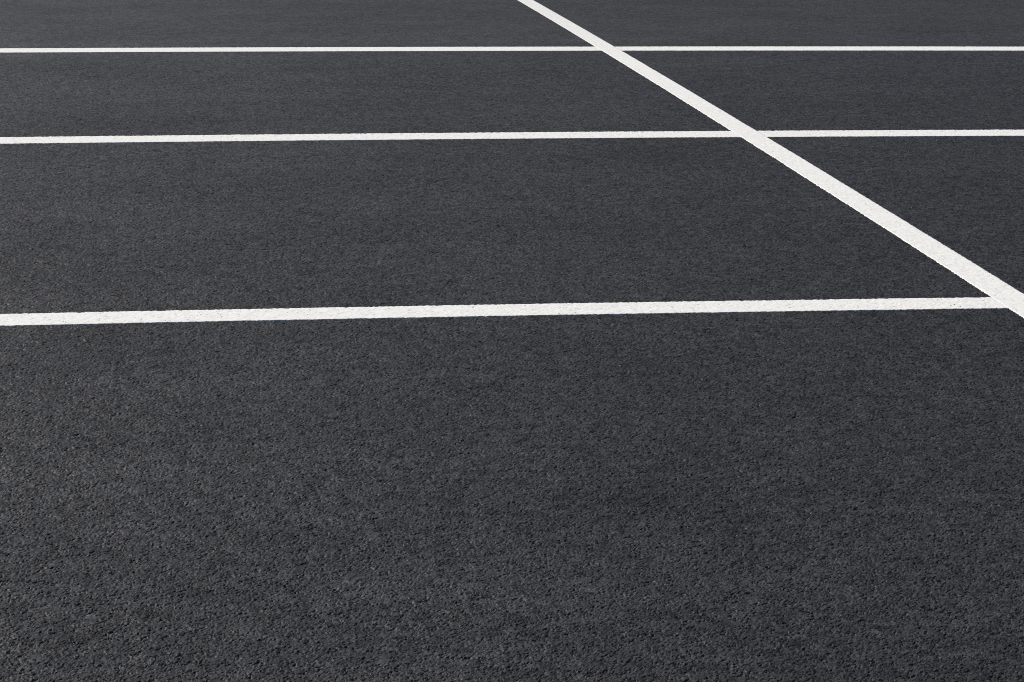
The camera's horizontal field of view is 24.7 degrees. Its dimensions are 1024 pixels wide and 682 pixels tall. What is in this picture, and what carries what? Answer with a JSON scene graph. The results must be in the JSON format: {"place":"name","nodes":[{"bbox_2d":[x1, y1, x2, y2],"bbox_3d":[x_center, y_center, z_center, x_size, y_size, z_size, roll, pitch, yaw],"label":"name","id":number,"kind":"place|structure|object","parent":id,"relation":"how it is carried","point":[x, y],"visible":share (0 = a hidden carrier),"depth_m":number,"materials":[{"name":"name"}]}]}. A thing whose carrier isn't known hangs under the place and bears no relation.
{"place":"outdoors","nodes":[
{"label":"outdoors","id":0,"kind":"place"},
{"bbox_2d":[0,0,1023,681],"bbox_3d":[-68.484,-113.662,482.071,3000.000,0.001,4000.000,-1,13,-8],"label":"asphalt ground","id":1,"kind":"structure","parent":0,"point":[784,496],"depth_m":4.49,"materials":[{"name":"black asphalt"}]},
{"bbox_2d":[0,297,1023,326],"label":"painted line","id":2,"kind":"object","parent":1,"relation":"on","point":[231,315],"visible":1,"depth_m":4.88,"materials":[{"name":"paint"}]},
{"bbox_2d":[0,130,1023,143],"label":"painted line","id":3,"kind":"object","parent":1,"relation":"on","point":[413,136],"visible":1,"depth_m":7.33,"materials":[{"name":"paint"}]},
{"bbox_2d":[0,46,1023,52],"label":"painted line","id":4,"kind":"object","parent":1,"relation":"on","point":[408,49],"visible":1,"depth_m":9.79,"materials":[{"name":"paint"}]},
{"bbox_2d":[518,0,1023,317],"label":"painted line","id":5,"kind":"object","parent":1,"relation":"on","point":[978,277],"visible":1,"depth_m":6.53,"materials":[{"name":"paint"}]}
]}

